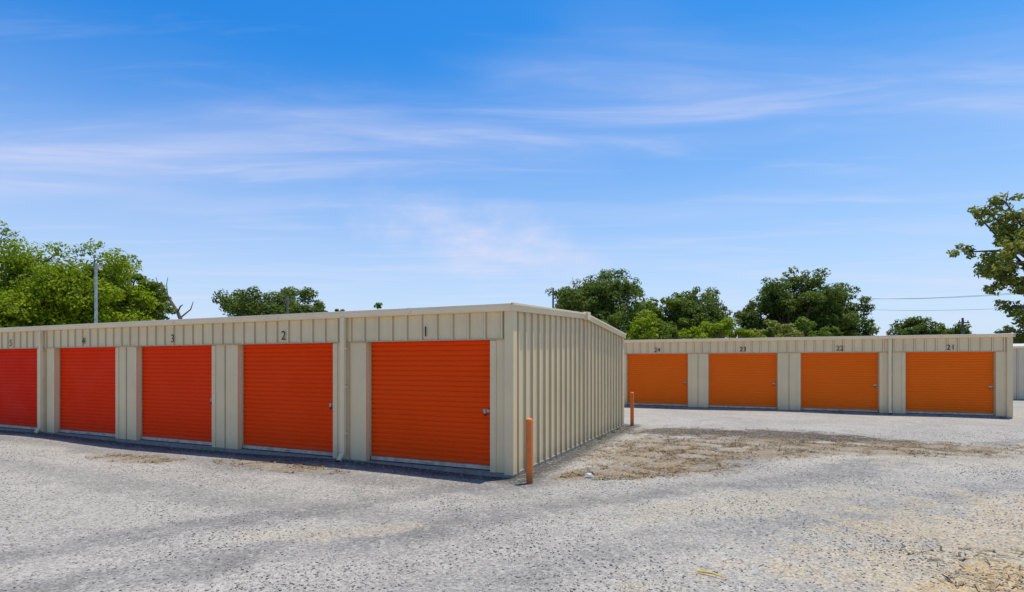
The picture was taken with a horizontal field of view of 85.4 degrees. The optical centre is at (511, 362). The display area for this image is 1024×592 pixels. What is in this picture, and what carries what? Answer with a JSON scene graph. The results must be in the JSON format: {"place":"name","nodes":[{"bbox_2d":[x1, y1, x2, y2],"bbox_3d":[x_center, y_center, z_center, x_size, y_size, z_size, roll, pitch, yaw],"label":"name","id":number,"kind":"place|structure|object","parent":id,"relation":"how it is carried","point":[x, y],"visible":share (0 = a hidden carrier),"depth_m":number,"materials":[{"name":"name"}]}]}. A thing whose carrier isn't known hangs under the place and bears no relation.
{"place":"outdoors","nodes":[
{"label":"outdoors","id":0,"kind":"place"},
{"bbox_2d":[0,400,1023,591],"bbox_3d":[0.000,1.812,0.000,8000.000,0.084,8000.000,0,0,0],"label":"ground","id":1,"kind":"structure","parent":0,"point":[205,495],"depth_m":6.63,"materials":[{"name":"grey gravel"}]},
{"bbox_2d":[0,220,126,327],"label":"broadleaf tree","id":2,"kind":"object","parent":1,"relation":"on","point":[18,270],"visible":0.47,"depth_m":31.61,"materials":[{"name":"green plant"}]},
{"bbox_2d":[3,238,162,325],"bbox_3d":[-26.261,-2.789,33.941,7.557,9.523,8.548,0,0,-14],"label":"broadleaf tree","id":3,"kind":"object","parent":1,"relation":"on","point":[112,290],"visible":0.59,"depth_m":32.86,"materials":[{"name":"green plant"}]},
{"bbox_2d":[94,263,102,322],"bbox_3d":[-20.814,-1.570,27.937,0.536,6.940,0.193,0,0,18],"label":"street lamp","id":4,"kind":"object","parent":1,"relation":"on","point":[96,267],"visible":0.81,"depth_m":27.95,"materials":[{"name":"grey metal"}]},
{"bbox_2d":[112,273,178,319],"bbox_3d":[-25.559,-2.160,38.004,4.990,8.224,4.923,0,0,-40],"label":"broadleaf tree","id":5,"kind":"object","parent":1,"relation":"on","point":[161,309],"visible":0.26,"depth_m":37.84,"materials":[{"name":"green plant"}]},
{"bbox_2d":[156,278,192,318],"bbox_3d":[-24.299,-2.132,40.037,2.672,8.073,0.613,0,0,11],"label":"dead tree","id":6,"kind":"object","parent":1,"relation":"on","point":[179,316],"visible":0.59,"depth_m":39.95,"materials":[{"name":"grey wood"}]},
{"bbox_2d":[211,286,301,316],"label":"broadleaf tree","id":7,"kind":"object","parent":1,"relation":"on","point":[243,303],"visible":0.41,"depth_m":45.14,"materials":[{"name":"green plant"}]},
{"bbox_2d":[281,296,292,313],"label":"utility pole","id":8,"kind":"object","parent":1,"relation":"on","point":[287,300],"visible":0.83,"depth_m":43.92,"materials":[{"name":"grey wood"}]},
{"bbox_2d":[278,286,327,313],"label":"broadleaf tree","id":9,"kind":"object","parent":1,"relation":"on","point":[306,296],"visible":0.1,"depth_m":49.05,"materials":[{"name":"green plant"}]},
{"bbox_2d":[0,424,623,477],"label":"slab","id":10,"kind":"structure","parent":1,"relation":"on","point":[421,466],"depth_m":11.07,"materials":[{"name":"concrete"}]},
{"bbox_2d":[40,340,503,472],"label":"front wall","id":11,"kind":"structure","parent":10,"relation":"on","point":[355,400],"depth_m":11.43,"materials":[{"name":"beige metal"}]},
{"bbox_2d":[0,424,36,429],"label":"door hardware","id":12,"kind":"object","parent":11,"relation":"attached to","point":[18,427],"depth_m":14.85,"materials":[{"name":"metal"}]},
{"bbox_2d":[0,348,37,426],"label":"roll up door","id":13,"kind":"structure","parent":11,"relation":"attached to","point":[18,387],"depth_m":14.89,"materials":[{"name":"metal"}]},
{"bbox_2d":[59,348,114,436],"bbox_3d":[-10.356,0.685,13.578,2.490,2.150,0.067,0,0,24],"label":"door hardware","id":14,"kind":"object","parent":11,"relation":"attached to","point":[87,433],"depth_m":13.79,"materials":[{"name":"metal"}]},
{"bbox_2d":[60,347,115,433],"bbox_3d":[-10.345,0.600,13.602,2.530,2.160,0.026,0,0,24],"label":"roll up door","id":15,"kind":"structure","parent":11,"relation":"attached to","point":[87,389],"depth_m":13.62,"materials":[{"name":"red metal"}]},
{"bbox_2d":[141,346,211,445],"bbox_3d":[-7.386,0.685,12.245,2.490,2.150,0.066,0,0,24],"label":"door hardware","id":16,"kind":"object","parent":11,"relation":"attached to","point":[177,440],"depth_m":12.38,"materials":[{"name":"metal"}]},
{"bbox_2d":[142,345,212,441],"bbox_3d":[-7.375,0.600,12.269,2.530,2.160,0.029,0,0,24],"label":"roll up door","id":17,"kind":"structure","parent":11,"relation":"attached to","point":[177,389],"depth_m":12.27,"materials":[{"name":"metal"}]},
{"bbox_2d":[33,317,347,461],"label":"downspouts","id":18,"kind":"object","parent":11,"relation":"attached to","point":[343,387],"visible":0.99,"depth_m":10.11,"materials":[{"name":"metal"}]},
{"bbox_2d":[0,311,503,348],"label":"header panel","id":19,"kind":"object","parent":11,"relation":"attached to","point":[468,326],"visible":0.78,"depth_m":10.83,"materials":[{"name":"beige metal"}]},
{"bbox_2d":[242,345,332,456],"bbox_3d":[-4.416,0.685,10.913,2.490,2.150,0.066,0,0,24],"label":"door hardware","id":20,"kind":"object","parent":11,"relation":"attached to","point":[298,451],"depth_m":11.13,"materials":[{"name":"metal"}]},
{"bbox_2d":[244,343,333,451],"bbox_3d":[-4.406,0.600,10.936,2.530,2.160,0.028,0,0,24],"label":"roll up door","id":21,"kind":"structure","parent":11,"relation":"attached to","point":[288,393],"depth_m":10.92,"materials":[{"name":"orange metal"}]},
{"bbox_2d":[370,342,489,470],"bbox_3d":[-1.447,0.685,9.580,2.490,2.150,0.066,0,0,24],"label":"door hardware","id":22,"kind":"object","parent":11,"relation":"attached to","point":[436,463],"depth_m":9.71,"materials":[{"name":"metal"}]},
{"bbox_2d":[372,340,490,464],"bbox_3d":[-1.436,0.600,9.604,2.530,2.160,0.030,0,0,24],"label":"roll up door","id":23,"kind":"structure","parent":11,"relation":"attached to","point":[430,400],"depth_m":9.57,"materials":[{"name":"orange metal"}]},
{"bbox_2d":[37,311,623,475],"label":"wall trim","id":24,"kind":"structure","parent":10,"relation":"on","point":[510,392],"depth_m":10.00,"materials":[{"name":"beige metal"}]},
{"bbox_2d":[0,303,510,331],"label":"gutter","id":25,"kind":"object","parent":24,"relation":"on","point":[404,311],"visible":0.99,"depth_m":10.63,"materials":[{"name":"beige metal"}]},
{"bbox_2d":[517,311,622,472],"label":"ribbed walls","id":26,"kind":"structure","parent":10,"relation":"on","point":[569,382],"depth_m":11.17,"materials":[{"name":"beige metal"}]},
{"bbox_2d":[374,302,382,308],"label":"broadleaf tree","id":27,"kind":"object","parent":1,"relation":"on","point":[377,305],"visible":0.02,"depth_m":59.41,"materials":[{"name":"green plant"}]},
{"bbox_2d":[31,406,1005,460],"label":"weeds","id":28,"kind":"object","parent":1,"relation":"on","point":[215,451],"visible":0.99,"depth_m":13.14,"materials":[{"name":"green plant"}]},
{"bbox_2d":[526,418,532,483],"bbox_3d":[0.264,1.367,8.400,0.104,1.066,0.104,-1,0,0],"label":"bollard","id":29,"kind":"object","parent":1,"relation":"on","point":[529,450],"visible":0.87,"depth_m":8.36,"materials":[{"name":"metal"}]},
{"bbox_2d":[552,288,553,307],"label":"utility pole","id":30,"kind":"object","parent":1,"relation":"on","point":[552,297],"visible":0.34,"depth_m":41.94,"materials":[{"name":"grey wood"}]},
{"bbox_2d":[545,268,650,334],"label":"broadleaf tree","id":31,"kind":"object","parent":1,"relation":"on","point":[600,295],"visible":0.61,"depth_m":41.95,"materials":[{"name":"green plant"}]},
{"bbox_2d":[598,315,629,339],"bbox_3d":[6.995,-0.811,40.215,3.609,5.481,3.844,0,0,0],"label":"shrub","id":32,"kind":"object","parent":1,"relation":"on","point":[613,318],"visible":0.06,"depth_m":39.75,"materials":[{"name":"green plant"}]},
{"bbox_2d":[630,392,633,425],"bbox_3d":[3.440,1.367,15.900,0.104,1.066,0.104,0,0,0],"label":"bollard","id":33,"kind":"object","parent":1,"relation":"on","point":[631,408],"visible":0.88,"depth_m":15.86,"materials":[{"name":"metal"}]},
{"bbox_2d":[625,308,658,339],"bbox_3d":[9.028,-0.914,37.923,3.884,5.656,3.242,0,0,0],"label":"shrub","id":34,"kind":"object","parent":1,"relation":"on","point":[636,329],"visible":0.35,"depth_m":37.16,"materials":[{"name":"green plant"}]},
{"bbox_2d":[624,296,692,339],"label":"broadleaf tree","id":35,"kind":"object","parent":1,"relation":"on","point":[672,306],"visible":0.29,"depth_m":44.07,"materials":[{"name":"green plant"}]},
{"bbox_2d":[659,286,742,338],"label":"broadleaf tree","id":36,"kind":"object","parent":1,"relation":"on","point":[710,311],"visible":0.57,"depth_m":44.09,"materials":[{"name":"green plant"}]},
{"bbox_2d":[677,316,735,338],"bbox_3d":[14.039,-0.648,38.726,4.887,5.169,3.282,0,0,-26],"label":"shrub","id":37,"kind":"object","parent":1,"relation":"on","point":[725,327],"visible":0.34,"depth_m":38.03,"materials":[{"name":"green plant"}]},
{"bbox_2d":[698,570,724,577],"bbox_3d":[1.692,1.790,4.716,0.226,0.020,0.031,0,0,37],"label":"yellow stake","id":38,"kind":"object","parent":1,"relation":"on","point":[701,571],"visible":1,"depth_m":4.72,"materials":[{"name":"plastic"}]},
{"bbox_2d":[725,327,768,337],"bbox_3d":[16.271,-0.337,38.562,3.894,4.532,3.620,0,0,12],"label":"shrub","id":39,"kind":"object","parent":1,"relation":"on","point":[741,333],"visible":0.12,"depth_m":38.47,"materials":[{"name":"green plant"}]},
{"bbox_2d":[732,308,785,336],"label":"broadleaf tree","id":40,"kind":"object","parent":1,"relation":"on","point":[750,315],"visible":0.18,"depth_m":45.94,"materials":[{"name":"green plant"}]},
{"bbox_2d":[750,319,804,337],"bbox_3d":[18.676,-0.599,38.926,3.689,5.019,4.183,0,0,41],"label":"shrub","id":41,"kind":"object","parent":1,"relation":"on","point":[776,331],"visible":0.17,"depth_m":39.01,"materials":[{"name":"green plant"}]},
{"bbox_2d":[737,267,845,337],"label":"broadleaf tree","id":42,"kind":"object","parent":1,"relation":"on","point":[787,303],"visible":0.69,"depth_m":43.65,"materials":[{"name":"green plant"}]},
{"bbox_2d":[793,316,820,336],"bbox_3d":[20.913,-0.712,39.747,3.702,5.285,3.350,0,0,0],"label":"shrub","id":43,"kind":"object","parent":1,"relation":"on","point":[802,321],"visible":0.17,"depth_m":39.28,"materials":[{"name":"green plant"}]},
{"bbox_2d":[624,403,1011,418],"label":"slab","id":44,"kind":"structure","parent":1,"relation":"on","point":[678,407],"depth_m":20.28,"materials":[{"name":"concrete"}]},
{"bbox_2d":[626,352,1006,416],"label":"front wall","id":45,"kind":"structure","parent":44,"relation":"on","point":[788,381],"depth_m":20.79,"materials":[{"name":"beige metal"}]},
{"bbox_2d":[627,354,687,405],"bbox_3d":[5.994,0.685,22.948,2.490,2.150,0.067,0,0,24],"label":"door hardware","id":46,"kind":"object","parent":45,"relation":"attached to","point":[650,403],"depth_m":23.11,"materials":[{"name":"metal"}]},
{"bbox_2d":[628,354,687,403],"bbox_3d":[6.005,0.600,22.972,2.530,2.160,0.026,0,0,24],"label":"roll up door","id":47,"kind":"structure","parent":45,"relation":"attached to","point":[658,378],"depth_m":22.94,"materials":[{"name":"orange metal"}]},
{"bbox_2d":[709,353,776,406],"bbox_3d":[8.975,0.600,21.639,2.530,2.160,0.029,0,0,24],"label":"roll up door","id":48,"kind":"structure","parent":45,"relation":"attached to","point":[742,379],"depth_m":21.62,"materials":[{"name":"orange metal"}]},
{"bbox_2d":[708,353,777,408],"bbox_3d":[8.964,0.685,21.615,2.490,2.150,0.066,0,0,24],"label":"door hardware","id":49,"kind":"object","parent":45,"relation":"attached to","point":[753,407],"depth_m":21.55,"materials":[{"name":"metal"}]},
{"bbox_2d":[624,337,1006,353],"bbox_3d":[2.978,-0.622,24.178,29.294,0.496,0.030,0,0,24],"label":"header panel","id":50,"kind":"object","parent":45,"relation":"attached to","point":[989,344],"visible":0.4,"depth_m":20.36,"materials":[{"name":"beige metal"}]},
{"bbox_2d":[801,352,877,409],"bbox_3d":[11.944,0.600,20.306,2.530,2.160,0.028,0,0,24],"label":"roll up door","id":51,"kind":"structure","parent":45,"relation":"attached to","point":[838,380],"depth_m":20.28,"materials":[{"name":"orange metal"}]},
{"bbox_2d":[800,352,878,411],"bbox_3d":[11.934,0.685,20.283,2.490,2.150,0.066,0,0,24],"label":"door hardware","id":52,"kind":"object","parent":45,"relation":"attached to","point":[851,410],"depth_m":20.23,"materials":[{"name":"metal"}]},
{"bbox_2d":[887,338,891,413],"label":"downspouts","id":53,"kind":"object","parent":45,"relation":"attached to","point":[889,375],"visible":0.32,"depth_m":19.46,"materials":[{"name":"metal"}]},
{"bbox_2d":[906,352,993,412],"bbox_3d":[14.914,0.600,18.974,2.530,2.160,0.030,0,0,24],"label":"roll up door","id":54,"kind":"structure","parent":45,"relation":"attached to","point":[949,381],"depth_m":18.95,"materials":[{"name":"orange metal"}]},
{"bbox_2d":[905,352,994,415],"bbox_3d":[14.903,0.685,18.950,2.490,2.150,0.066,0,0,24],"label":"door hardware","id":55,"kind":"object","parent":45,"relation":"attached to","point":[956,413],"depth_m":18.89,"materials":[{"name":"metal"}]},
{"bbox_2d":[624,337,1012,416],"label":"wall trim","id":56,"kind":"structure","parent":44,"relation":"on","point":[1009,376],"depth_m":19.64,"materials":[{"name":"beige metal"}]},
{"bbox_2d":[624,333,1013,342],"bbox_3d":[2.961,-0.906,24.127,29.364,0.116,0.133,0,0,24],"label":"gutter","id":57,"kind":"object","parent":56,"relation":"on","point":[838,337],"visible":0.48,"depth_m":20.20,"materials":[{"name":"beige metal"}]},
{"bbox_2d":[817,326,843,336],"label":"shrub","id":58,"kind":"object","parent":1,"relation":"on","point":[824,333],"visible":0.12,"depth_m":40.25,"materials":[{"name":"green plant"}]},
{"bbox_2d":[808,282,880,335],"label":"broadleaf tree","id":59,"kind":"object","parent":1,"relation":"on","point":[851,322],"visible":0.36,"depth_m":44.48,"materials":[{"name":"green plant"}]},
{"bbox_2d":[886,316,940,335],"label":"broadleaf tree","id":60,"kind":"object","parent":1,"relation":"on","point":[918,326],"visible":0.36,"depth_m":59.08,"materials":[{"name":"green plant"}]},
{"bbox_2d":[930,322,972,334],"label":"broadleaf tree","id":61,"kind":"object","parent":1,"relation":"on","point":[950,330],"visible":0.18,"depth_m":56.90,"materials":[{"name":"green plant"}]},
{"bbox_2d":[958,318,969,333],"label":"utility pole","id":62,"kind":"object","parent":1,"relation":"on","point":[962,322],"visible":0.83,"depth_m":45.92,"materials":[{"name":"grey wood"}]},
{"bbox_2d":[946,192,1023,343],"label":"sweetgum tree","id":63,"kind":"object","parent":1,"relation":"on","point":[1009,237],"visible":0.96,"depth_m":36.18,"materials":[{"name":"green plant"}]},
{"bbox_3d":[23.934,1.833,31.784,29.354,0.134,7.780,0,0,24],"label":"slab","id":64,"kind":"object","parent":1,"relation":"on","visible":0},
{"bbox_2d":[654,325,686,338],"bbox_3d":[11.718,-0.419,39.328,3.571,4.668,3.520,0,0,36],"label":"shrub","id":65,"kind":"object","parent":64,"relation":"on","point":[671,332],"visible":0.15,"depth_m":39.66,"materials":[{"name":"green plant"}]},
{"bbox_2d":[1013,348,1023,398],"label":"ribbed walls","id":66,"kind":"structure","parent":64,"relation":"on","point":[1018,373],"depth_m":27.16,"materials":[{"name":"white metal"}]},
{"bbox_2d":[0,0,1023,337],"label":"sky","id":67,"kind":"structure","parent":0,"point":[362,154],"materials":[{"name":"blue"}]},
{"bbox_2d":[85,426,1023,590],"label":"dry grass","id":68,"kind":"structure","parent":0,"point":[709,469],"depth_m":10.88,"materials":[{"name":"beige plant"}]},
{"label":"utility pole","id":69,"kind":"object","parent":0,"visible":0},
{"bbox_2d":[853,292,1020,298],"bbox_3d":[30.109,-5.169,40.901,0.018,2.004,22.171,0,0,-7],"label":"power line","id":70,"kind":"object","parent":69,"relation":"attached to","point":[942,297],"visible":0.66,"depth_m":37.89,"materials":[{"name":"metal"}]},
{"bbox_2d":[917,293,1023,298],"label":"power line","id":71,"kind":"object","parent":69,"relation":"attached to","point":[973,296],"visible":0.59,"depth_m":38.49,"materials":[{"name":"metal"}]},
{"bbox_3d":[31.977,-1.188,29.985,1.200,6.376,0.270,0,0,0],"label":"utility pole","id":72,"kind":"object","parent":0,"visible":0},
{"bbox_2d":[869,307,1023,310],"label":"power line","id":73,"kind":"object","parent":72,"relation":"attached to","point":[932,310],"visible":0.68,"depth_m":40.76,"materials":[{"name":"rubber"}]},
{"bbox_3d":[-11.779,-0.932,18.358,29.414,0.305,7.860,0,0,24],"label":"roof","id":74,"kind":"object","parent":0,"visible":0},
{"bbox_2d":[511,302,625,338],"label":"rake trim","id":75,"kind":"structure","parent":74,"relation":"attached to","point":[528,308],"depth_m":10.85,"materials":[{"name":"beige metal"}]}
]}

